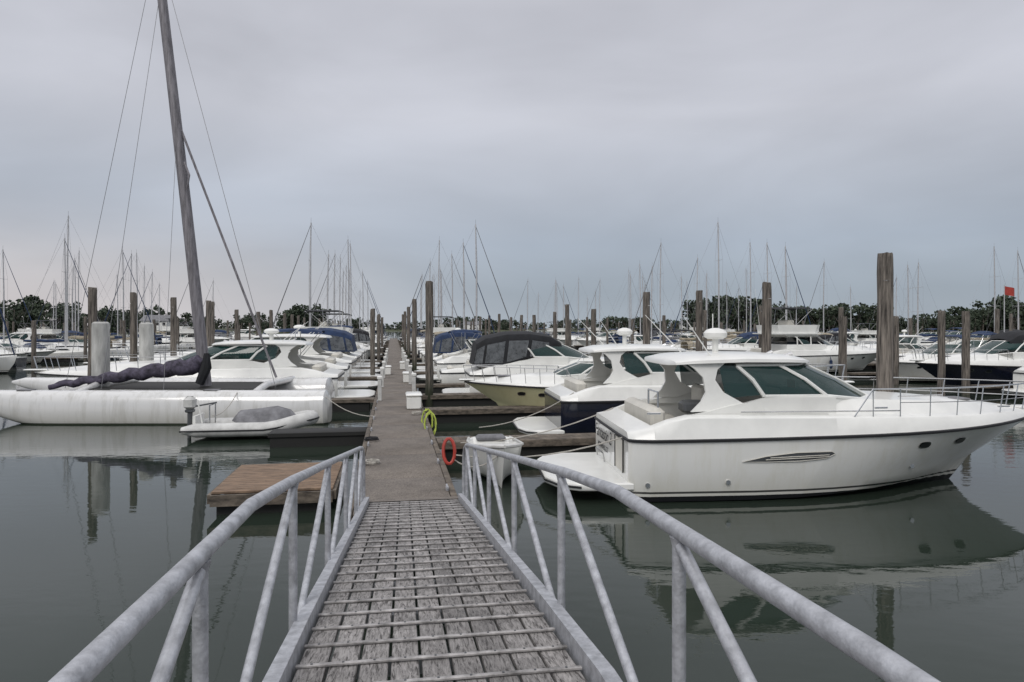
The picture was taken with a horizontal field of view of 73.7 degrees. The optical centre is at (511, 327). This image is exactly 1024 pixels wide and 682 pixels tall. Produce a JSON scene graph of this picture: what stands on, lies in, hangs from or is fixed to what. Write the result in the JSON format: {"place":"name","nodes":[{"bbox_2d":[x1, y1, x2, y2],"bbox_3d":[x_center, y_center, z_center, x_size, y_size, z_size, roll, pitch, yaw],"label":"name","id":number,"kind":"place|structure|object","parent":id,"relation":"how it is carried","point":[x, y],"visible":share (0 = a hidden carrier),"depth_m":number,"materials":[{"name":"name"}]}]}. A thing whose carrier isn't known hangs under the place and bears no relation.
{"place":"outdoors","nodes":[
{"label":"outdoors","id":0,"kind":"place"},
{"bbox_2d":[0,329,289,334],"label":"shore ground","id":1,"kind":"structure","parent":0,"point":[262,331],"depth_m":360.28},
{"bbox_2d":[0,294,330,332],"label":"distant trees","id":2,"kind":"object","parent":1,"relation":"on","point":[16,312],"visible":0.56,"depth_m":309.97,"materials":[{"name":"green plant"}]},
{"bbox_2d":[219,328,669,330],"bbox_3d":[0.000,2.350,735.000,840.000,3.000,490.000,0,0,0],"label":"shore ground","id":3,"kind":"structure","parent":0,"point":[513,329],"depth_m":615.41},
{"bbox_2d":[61,316,950,329],"bbox_3d":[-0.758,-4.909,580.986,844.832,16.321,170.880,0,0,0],"label":"distant trees","id":4,"kind":"object","parent":3,"relation":"on","point":[505,323],"visible":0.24,"depth_m":621.11,"materials":[{"name":"green plant"}]},
{"bbox_2d":[0,328,1023,681],"bbox_3d":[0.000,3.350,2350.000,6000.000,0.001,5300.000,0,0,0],"label":"water","id":5,"kind":"structure","parent":0,"point":[102,528],"depth_m":9.98,"materials":[{"name":"grey liquid"}]},
{"bbox_2d":[0,308,16,372],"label":"sailboat","id":6,"kind":"object","parent":5,"relation":"on","point":[7,363],"visible":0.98,"depth_m":49.72,"materials":[{"name":"white plastic"}]},
{"bbox_2d":[0,316,26,369],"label":"sailboat","id":7,"kind":"object","parent":5,"relation":"on","point":[20,363],"visible":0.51,"depth_m":54.05,"materials":[{"name":"white plastic"}]},
{"bbox_2d":[0,346,30,356],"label":"motorboat","id":8,"kind":"object","parent":5,"relation":"on","point":[4,352],"visible":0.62,"depth_m":58.18,"materials":[{"name":"white plastic"}]},
{"bbox_2d":[0,249,39,344],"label":"sailboat","id":9,"kind":"object","parent":5,"relation":"on","point":[3,337],"visible":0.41,"depth_m":79.98,"materials":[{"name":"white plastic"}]},
{"bbox_2d":[0,327,51,345],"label":"motorboat","id":10,"kind":"object","parent":5,"relation":"on","point":[16,338],"visible":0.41,"depth_m":83.39,"materials":[{"name":"white plastic"}]},
{"bbox_2d":[0,343,56,363],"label":"motorboat","id":11,"kind":"object","parent":5,"relation":"on","point":[42,351],"visible":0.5,"depth_m":62.61,"materials":[{"name":"white plastic"}]},
{"bbox_2d":[31,321,36,367],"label":"wood piling","id":12,"kind":"object","parent":5,"relation":"in","point":[33,338],"visible":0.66,"depth_m":56.27,"materials":[{"name":"brown wood"}]},
{"bbox_2d":[26,310,64,343],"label":"motorboat","id":13,"kind":"object","parent":5,"relation":"on","point":[48,332],"visible":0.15,"depth_m":88.41,"materials":[{"name":"white plastic"}]},
{"bbox_2d":[21,233,97,360],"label":"sailboat","id":14,"kind":"object","parent":5,"relation":"on","point":[65,351],"visible":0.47,"depth_m":67.59,"materials":[{"name":"white plastic"}]},
{"bbox_2d":[46,258,99,331],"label":"sailboat","id":15,"kind":"object","parent":5,"relation":"on","point":[72,293],"visible":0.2,"depth_m":98.56,"materials":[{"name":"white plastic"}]},
{"bbox_2d":[19,216,129,358],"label":"sailboat","id":16,"kind":"object","parent":5,"relation":"on","point":[82,337],"visible":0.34,"depth_m":72.19,"materials":[{"name":"white plastic"}]},
{"bbox_2d":[83,317,86,361],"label":"wood piling","id":17,"kind":"object","parent":5,"relation":"in","point":[85,339],"visible":0.66,"depth_m":65.75,"materials":[{"name":"brown wood"}]},
{"bbox_2d":[87,287,96,384],"bbox_3d":[-16.104,1.661,26.198,0.345,6.423,0.332,0,0,5],"label":"wood piling","id":18,"kind":"object","parent":5,"relation":"in","point":[92,304],"visible":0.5,"depth_m":26.07,"materials":[{"name":"brown wood"}]},
{"bbox_2d":[91,322,109,389],"bbox_3d":[-15.300,2.070,25.400,0.620,4.560,0.620,0,0,0],"label":"white sleeved piling","id":19,"kind":"object","parent":5,"relation":"in","point":[100,334],"visible":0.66,"depth_m":25.15,"materials":[{"name":"white plastic"}]},
{"bbox_2d":[27,347,192,363],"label":"floating dock","id":20,"kind":"object","parent":5,"relation":"on","point":[60,359],"visible":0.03,"depth_m":65.25,"materials":[{"name":"wood"}]},
{"bbox_2d":[97,250,158,353],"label":"sailboat","id":21,"kind":"object","parent":5,"relation":"on","point":[118,336],"visible":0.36,"depth_m":82.19,"materials":[{"name":"white plastic"}]},
{"bbox_2d":[128,292,136,361],"bbox_3d":[-17.297,1.608,31.197,0.332,6.423,0.345,0,0,2],"label":"wood piling","id":22,"kind":"object","parent":5,"relation":"in","point":[133,322],"visible":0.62,"depth_m":31.08,"materials":[{"name":"brown wood"}]},
{"bbox_2d":[107,249,169,352],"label":"sailboat","id":23,"kind":"object","parent":5,"relation":"on","point":[128,338],"visible":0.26,"depth_m":86.67,"materials":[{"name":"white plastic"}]},
{"bbox_2d":[105,250,177,350],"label":"sailboat","id":24,"kind":"object","parent":5,"relation":"on","point":[159,339],"visible":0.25,"depth_m":91.17,"materials":[{"name":"grey metal"}]},
{"bbox_2d":[139,323,153,360],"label":"white sleeved piling","id":25,"kind":"object","parent":5,"relation":"in","point":[146,339],"visible":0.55,"depth_m":30.76,"materials":[{"name":"white plastic"}]},
{"bbox_2d":[170,297,176,355],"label":"wood piling","id":26,"kind":"object","parent":5,"relation":"in","point":[173,323],"visible":0.62,"depth_m":35.20,"materials":[{"name":"brown wood"}]},
{"bbox_2d":[162,322,195,348],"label":"motorboat","id":27,"kind":"object","parent":5,"relation":"on","point":[188,336],"visible":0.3,"depth_m":104.63,"materials":[{"name":"white plastic"}]},
{"bbox_2d":[0,0,375,424],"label":"trimaran","id":28,"kind":"object","parent":5,"relation":"on","point":[136,396],"visible":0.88,"depth_m":24.63,"materials":[{"name":"white plastic"}]},
{"bbox_2d":[160,318,231,342],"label":"motorboat","id":29,"kind":"object","parent":5,"relation":"on","point":[217,338],"visible":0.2,"depth_m":109.26,"materials":[{"name":"white plastic"}]},
{"bbox_2d":[23,323,375,397],"bbox_3d":[-13.447,1.733,30.146,14.599,3.988,4.536,0,0,-10],"label":"motorboat","id":30,"kind":"object","parent":5,"relation":"on","point":[239,358],"visible":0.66,"depth_m":29.05,"materials":[{"name":"white plastic"}]},
{"bbox_2d":[206,300,211,345],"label":"wood piling","id":31,"kind":"object","parent":5,"relation":"in","point":[208,322],"visible":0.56,"depth_m":40.37,"materials":[{"name":"brown wood"}]},
{"bbox_2d":[211,301,214,345],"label":"wood piling","id":32,"kind":"object","parent":5,"relation":"in","point":[212,319],"visible":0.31,"depth_m":45.10,"materials":[{"name":"brown wood"}]},
{"bbox_2d":[83,328,377,388],"bbox_3d":[-14.006,1.881,35.100,14.429,3.670,4.289,0,0,-12],"label":"motorboat","id":33,"kind":"object","parent":5,"relation":"on","point":[331,362],"visible":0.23,"depth_m":34.65,"materials":[{"name":"white plastic"}]},
{"bbox_2d":[234,310,238,340],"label":"wood piling","id":34,"kind":"object","parent":5,"relation":"in","point":[236,328],"visible":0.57,"depth_m":52.03,"materials":[{"name":"brown wood"}]},
{"bbox_2d":[110,321,379,376],"bbox_3d":[-15.631,1.622,40.653,15.484,4.187,4.725,0,0,-8],"label":"motorboat","id":35,"kind":"object","parent":5,"relation":"on","point":[315,350],"visible":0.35,"depth_m":39.75,"materials":[{"name":"white plastic"}]},
{"bbox_2d":[179,396,318,437],"bbox_3d":[-7.973,2.821,20.997,3.993,1.462,1.697,0,0,-8],"label":"inflatable dinghy","id":36,"kind":"object","parent":5,"relation":"on","point":[265,421],"visible":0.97,"depth_m":20.50,"materials":[{"name":"white rubber"}]},
{"bbox_2d":[207,462,342,514],"bbox_3d":[-4.518,3.200,13.490,2.220,0.559,2.600,0,0,-10],"label":"wooden float","id":37,"kind":"object","parent":5,"relation":"on","point":[239,486],"visible":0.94,"depth_m":12.56,"materials":[{"name":"brown wood"}]},
{"bbox_2d":[181,328,379,373],"bbox_3d":[-15.600,1.864,46.116,13.308,3.708,4.190,0,0,-8],"label":"motorboat","id":38,"kind":"object","parent":5,"relation":"on","point":[343,342],"visible":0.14,"depth_m":45.34,"materials":[{"name":"white plastic"}]},
{"bbox_2d":[273,222,368,345],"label":"sailboat","id":39,"kind":"object","parent":5,"relation":"on","point":[310,228],"visible":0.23,"depth_m":70.35,"materials":[{"name":"white"}]},
{"bbox_2d":[304,295,377,366],"bbox_3d":[-16.387,0.488,50.897,12.501,6.370,4.164,0,0,-10],"label":"motorboat","id":40,"kind":"object","parent":5,"relation":"on","point":[324,325],"visible":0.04,"depth_m":50.67,"materials":[{"name":"white plastic"}]},
{"bbox_2d":[319,297,376,360],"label":"motorboat","id":41,"kind":"object","parent":5,"relation":"on","point":[351,332],"visible":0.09,"depth_m":60.67,"materials":[{"name":"white plastic"}]},
{"bbox_2d":[316,244,384,342],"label":"sailboat","id":42,"kind":"object","parent":5,"relation":"on","point":[350,289],"visible":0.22,"depth_m":95.00,"materials":[{"name":"grey metal"}]},
{"bbox_2d":[329,325,379,365],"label":"motorboat","id":43,"kind":"object","parent":5,"relation":"on","point":[363,352],"visible":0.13,"depth_m":55.60,"materials":[{"name":"white plastic"}]},
{"bbox_2d":[352,329,381,355],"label":"motorboat","id":44,"kind":"object","parent":5,"relation":"on","point":[360,338],"visible":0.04,"depth_m":74.92,"materials":[{"name":"white plastic"}]},
{"bbox_2d":[370,308,374,374],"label":"wood piling","id":45,"kind":"object","parent":5,"relation":"in","point":[372,341],"visible":0.68,"depth_m":41.99,"materials":[{"name":"brown wood"}]},
{"bbox_2d":[377,314,379,359],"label":"wood piling","id":46,"kind":"object","parent":5,"relation":"in","point":[378,336],"visible":0.69,"depth_m":59.72,"materials":[{"name":"brown wood"}]},
{"bbox_2d":[407,307,409,357],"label":"wood piling","id":47,"kind":"object","parent":5,"relation":"in","point":[408,332],"visible":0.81,"depth_m":65.09,"materials":[{"name":"brown wood"}]},
{"bbox_2d":[412,299,416,370],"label":"wood piling","id":48,"kind":"object","parent":5,"relation":"in","point":[414,334],"visible":0.81,"depth_m":47.37,"materials":[{"name":"brown wood"}]},
{"bbox_2d":[425,281,433,405],"bbox_3d":[-3.529,1.285,29.088,0.378,6.529,0.376,0,0,41],"label":"wood piling","id":49,"kind":"object","parent":5,"relation":"in","point":[429,375],"visible":0.89,"depth_m":28.95,"materials":[{"name":"brown wood"}]},
{"bbox_2d":[268,338,595,530],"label":"floating dock","id":50,"kind":"object","parent":5,"relation":"on","point":[405,448],"visible":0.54,"depth_m":19.05,"materials":[{"name":"wood"}]},
{"bbox_2d":[406,391,421,409],"bbox_3d":[-3.473,2.580,24.131,0.560,0.540,1.060,0,0,-10],"label":"dock box","id":51,"kind":"object","parent":50,"relation":"on","point":[413,400],"visible":0.99,"depth_m":23.65,"materials":[{"name":"white plastic"}]},
{"bbox_2d":[441,437,455,464],"bbox_3d":[-1.308,2.571,14.170,0.310,0.559,0.156,0,0,-10],"label":"orange life ring","id":52,"kind":"object","parent":50,"relation":"on","point":[451,440],"visible":1,"depth_m":14.14,"materials":[{"name":"plastic"}]},
{"bbox_2d":[48,443,939,681],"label":"gangway","id":53,"kind":"object","parent":50,"relation":"on","point":[543,636],"visible":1,"depth_m":3.77,"materials":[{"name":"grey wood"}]},
{"bbox_2d":[403,240,472,350],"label":"sailboat","id":54,"kind":"object","parent":5,"relation":"on","point":[438,291],"visible":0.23,"depth_m":90.78,"materials":[{"name":"grey metal"}]},
{"bbox_2d":[417,316,459,353],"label":"motorboat","id":55,"kind":"object","parent":5,"relation":"on","point":[441,327],"visible":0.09,"depth_m":75.11,"materials":[{"name":"white plastic"}]},
{"bbox_2d":[416,329,481,382],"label":"motorboat","id":56,"kind":"object","parent":5,"relation":"on","point":[445,360],"visible":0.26,"depth_m":41.03,"materials":[{"name":"white plastic"}]},
{"bbox_2d":[417,331,481,370],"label":"motorboat","id":57,"kind":"object","parent":5,"relation":"on","point":[444,342],"visible":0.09,"depth_m":46.12,"materials":[{"name":"blue fabric"}]},
{"bbox_2d":[417,242,494,342],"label":"sailboat","id":58,"kind":"object","parent":5,"relation":"on","point":[463,318],"visible":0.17,"depth_m":81.49,"materials":[{"name":"grey metal"}]},
{"bbox_2d":[439,352,473,382],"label":"motorboat","id":59,"kind":"object","parent":5,"relation":"on","point":[451,374],"visible":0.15,"depth_m":36.29,"materials":[{"name":"white plastic"}]},
{"bbox_2d":[418,224,512,357],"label":"sailboat","id":60,"kind":"object","parent":5,"relation":"on","point":[419,350],"visible":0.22,"depth_m":71.67,"materials":[{"name":"white"}]},
{"bbox_2d":[454,434,523,487],"bbox_3d":[-0.446,2.883,15.217,1.449,1.035,2.976,0,0,4],"label":"dinghy","id":61,"kind":"object","parent":5,"relation":"on","point":[502,467],"visible":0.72,"depth_m":14.47,"materials":[{"name":"white plastic"}]},
{"bbox_2d":[459,360,604,405],"bbox_3d":[1.826,2.499,25.936,7.663,2.402,3.107,0,0,-4],"label":"yellow motorboat","id":62,"kind":"object","parent":5,"relation":"on","point":[516,389],"visible":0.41,"depth_m":25.18,"materials":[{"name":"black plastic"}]},
{"bbox_2d":[442,331,624,392],"bbox_3d":[2.614,1.934,32.663,11.883,3.532,3.876,0,0,-8],"label":"canvas top cruiser","id":63,"kind":"object","parent":5,"relation":"on","point":[507,348],"visible":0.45,"depth_m":31.04,"materials":[{"name":"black plastic"}]},
{"bbox_2d":[474,340,548,363],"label":"canvas windows","id":64,"kind":"structure","parent":63,"relation":"in","point":[516,349],"depth_m":30.90,"materials":[{"name":"clear plastic"}]},
{"bbox_2d":[546,322,581,343],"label":"motorboat","id":65,"kind":"object","parent":5,"relation":"on","point":[560,332],"visible":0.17,"depth_m":125.39,"materials":[{"name":"white plastic"}]},
{"bbox_2d":[565,304,569,346],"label":"wood piling","id":66,"kind":"object","parent":5,"relation":"in","point":[567,329],"visible":0.64,"depth_m":52.34,"materials":[{"name":"brown wood"}]},
{"bbox_2d":[591,309,595,344],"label":"wood piling","id":67,"kind":"object","parent":5,"relation":"in","point":[593,325],"visible":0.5,"depth_m":45.44,"materials":[{"name":"brown wood"}]},
{"bbox_2d":[575,329,617,346],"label":"motorboat","id":68,"kind":"object","parent":5,"relation":"on","point":[582,341],"visible":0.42,"depth_m":107.31,"materials":[{"name":"white plastic"}]},
{"bbox_2d":[601,264,661,344],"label":"sailboat","id":69,"kind":"object","parent":5,"relation":"on","point":[617,339],"visible":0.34,"depth_m":94.13,"materials":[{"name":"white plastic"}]},
{"bbox_2d":[643,292,650,343],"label":"wood piling","id":70,"kind":"object","parent":5,"relation":"in","point":[646,320],"visible":0.5,"depth_m":32.85,"materials":[{"name":"brown wood"}]},
{"bbox_2d":[636,266,679,343],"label":"sailboat","id":71,"kind":"object","parent":5,"relation":"on","point":[656,337],"visible":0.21,"depth_m":84.32,"materials":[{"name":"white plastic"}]},
{"bbox_2d":[627,243,694,345],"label":"sailboat","id":72,"kind":"object","parent":5,"relation":"on","point":[678,337],"visible":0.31,"depth_m":79.25,"materials":[{"name":"grey metal"}]},
{"bbox_2d":[479,319,854,434],"bbox_3d":[4.981,1.706,21.454,12.283,3.988,4.150,0,0,-6],"label":"express cruiser","id":73,"kind":"object","parent":5,"relation":"on","point":[612,383],"visible":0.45,"depth_m":20.14,"materials":[{"name":"white plastic"}]},
{"bbox_2d":[696,290,702,350],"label":"wood piling","id":74,"kind":"object","parent":5,"relation":"in","point":[699,315],"visible":0.56,"depth_m":30.68,"materials":[{"name":"brown wood"}]},
{"bbox_2d":[668,330,732,349],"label":"motorboat","id":75,"kind":"object","parent":5,"relation":"on","point":[691,336],"visible":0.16,"depth_m":74.55,"materials":[{"name":"white plastic"}]},
{"bbox_2d":[667,222,749,351],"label":"sailboat","id":76,"kind":"object","parent":5,"relation":"on","point":[686,344],"visible":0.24,"depth_m":70.31,"materials":[{"name":"grey metal"}]},
{"bbox_2d":[690,332,758,350],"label":"motorboat","id":77,"kind":"object","parent":5,"relation":"on","point":[746,341],"visible":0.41,"depth_m":64.70,"materials":[{"name":"white plastic"}]},
{"bbox_2d":[715,243,754,342],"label":"sailboat","id":78,"kind":"object","parent":5,"relation":"on","point":[750,301],"visible":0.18,"depth_m":91.70,"materials":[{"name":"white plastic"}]},
{"bbox_2d":[456,314,1023,501],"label":"express cruiser","id":79,"kind":"object","parent":5,"relation":"on","point":[744,425],"visible":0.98,"depth_m":13.37,"materials":[{"name":"white plastic"}]},
{"bbox_2d":[595,434,622,472],"bbox_3d":[2.047,2.562,14.522,0.079,0.741,2.376,0,0,-5],"label":"transom door","id":80,"kind":"structure","parent":79,"relation":"in","point":[618,444],"depth_m":13.76,"materials":[{"name":"plastic"}]},
{"bbox_2d":[761,282,771,352],"bbox_3d":[9.392,1.585,25.198,0.376,6.529,0.378,0,0,20],"label":"wood piling","id":81,"kind":"object","parent":5,"relation":"in","point":[766,317],"visible":0.51,"depth_m":25.06,"materials":[{"name":"brown wood"}]},
{"bbox_2d":[751,246,810,326],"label":"sailboat","id":82,"kind":"object","parent":5,"relation":"on","point":[785,254],"visible":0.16,"depth_m":82.37,"materials":[{"name":"grey metal"}]},
{"bbox_2d":[563,344,1012,393],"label":"floating dock","id":83,"kind":"object","parent":5,"relation":"on","point":[996,389],"visible":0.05,"depth_m":43.18,"materials":[{"name":"wood"}]},
{"bbox_2d":[1004,285,1014,331],"bbox_3d":[38.032,-0.150,52.161,1.212,6.200,0.129,0,0,-19],"label":"flag","id":84,"kind":"object","parent":83,"relation":"on","point":[1009,291],"visible":0.85,"depth_m":52.13,"materials":[{"name":"fabric"}]},
{"bbox_2d":[748,291,875,372],"bbox_3d":[22.787,0.383,51.248,13.108,6.680,4.366,0,0,-10],"label":"motorboat","id":85,"kind":"object","parent":5,"relation":"on","point":[809,343],"visible":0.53,"depth_m":49.59,"materials":[{"name":"white plastic"}]},
{"bbox_2d":[838,307,843,378],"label":"wood piling","id":86,"kind":"object","parent":5,"relation":"in","point":[841,312],"visible":0.52,"depth_m":43.34,"materials":[{"name":"brown wood"}]},
{"bbox_2d":[841,316,846,379],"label":"wood piling","id":87,"kind":"object","parent":5,"relation":"in","point":[843,340],"visible":0.58,"depth_m":35.88,"materials":[{"name":"brown wood"}]},
{"bbox_2d":[820,332,875,345],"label":"motorboat","id":88,"kind":"object","parent":5,"relation":"on","point":[826,337],"visible":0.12,"depth_m":66.50,"materials":[{"name":"white plastic"}]},
{"bbox_2d":[851,319,876,343],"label":"motorboat","id":89,"kind":"object","parent":5,"relation":"on","point":[866,334],"visible":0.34,"depth_m":100.21,"materials":[{"name":"white plastic"}]},
{"bbox_2d":[876,252,893,391],"bbox_3d":[8.852,1.511,16.199,0.384,6.578,0.384,0,0,-25],"label":"wood piling","id":90,"kind":"object","parent":5,"relation":"in","point":[885,324],"visible":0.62,"depth_m":16.06,"materials":[{"name":"brown wood"}]},
{"bbox_2d":[848,328,927,361],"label":"motorboat","id":91,"kind":"object","parent":5,"relation":"on","point":[908,339],"visible":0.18,"depth_m":62.24,"materials":[{"name":"white plastic"}]},
{"bbox_2d":[893,316,898,384],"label":"wood piling","id":92,"kind":"object","parent":5,"relation":"in","point":[896,351],"visible":0.59,"depth_m":39.87,"materials":[{"name":"brown wood"}]},
{"bbox_2d":[899,344,925,355],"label":"motorboat","id":93,"kind":"object","parent":5,"relation":"on","point":[906,349],"visible":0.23,"depth_m":57.43,"materials":[{"name":"white plastic"}]},
{"bbox_2d":[875,334,983,382],"bbox_3d":[26.208,2.045,42.062,8.556,3.200,2.935,0,0,-11],"label":"motorboat","id":94,"kind":"object","parent":5,"relation":"on","point":[907,368],"visible":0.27,"depth_m":41.23,"materials":[{"name":"white plastic"}]},
{"bbox_2d":[912,259,947,346],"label":"sailboat","id":95,"kind":"object","parent":5,"relation":"on","point":[930,341],"visible":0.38,"depth_m":91.74,"materials":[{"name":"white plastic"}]},
{"bbox_2d":[937,310,945,395],"bbox_3d":[19.496,2.438,31.002,0.332,6.423,0.345,0,0,-17],"label":"wood piling","id":96,"kind":"object","parent":5,"relation":"in","point":[941,331],"visible":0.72,"depth_m":30.88,"materials":[{"name":"brown wood"}]},
{"bbox_2d":[916,333,996,352],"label":"motorboat","id":97,"kind":"object","parent":5,"relation":"on","point":[975,344],"visible":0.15,"depth_m":52.68,"materials":[{"name":"white plastic"}]},
{"bbox_2d":[959,311,969,394],"bbox_3d":[22.573,2.237,33.955,0.384,6.114,0.384,0,0,-6],"label":"wood piling","id":98,"kind":"object","parent":5,"relation":"in","point":[965,365],"visible":0.73,"depth_m":33.82,"materials":[{"name":"brown wood"}]},
{"bbox_2d":[909,330,1023,389],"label":"motorboat","id":99,"kind":"object","parent":5,"relation":"on","point":[999,356],"visible":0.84,"depth_m":36.38,"materials":[{"name":"white plastic"}]},
{"bbox_2d":[953,246,1018,343],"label":"sailboat","id":100,"kind":"object","parent":5,"relation":"on","point":[994,300],"visible":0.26,"depth_m":82.74,"materials":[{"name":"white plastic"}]},
{"bbox_2d":[988,250,1023,329],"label":"sailboat","id":101,"kind":"object","parent":5,"relation":"on","point":[1018,284],"visible":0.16,"depth_m":94.78,"materials":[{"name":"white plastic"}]},
{"bbox_2d":[1001,366,1023,396],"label":"motorboat","id":102,"kind":"object","parent":5,"relation":"on","point":[1018,374],"visible":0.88,"depth_m":32.86,"materials":[{"name":"white plastic"}]},
{"bbox_2d":[0,0,1023,327],"label":"sky","id":103,"kind":"structure","parent":0,"point":[579,139],"materials":[{"name":"grey"}]},
{"bbox_2d":[636,329,972,334],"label":"shore ground","id":104,"kind":"structure","parent":0,"point":[914,333],"depth_m":322.29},
{"bbox_2d":[682,294,1023,332],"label":"distant trees","id":105,"kind":"object","parent":104,"relation":"on","point":[980,317],"visible":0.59,"depth_m":299.73,"materials":[{"name":"green plant"}]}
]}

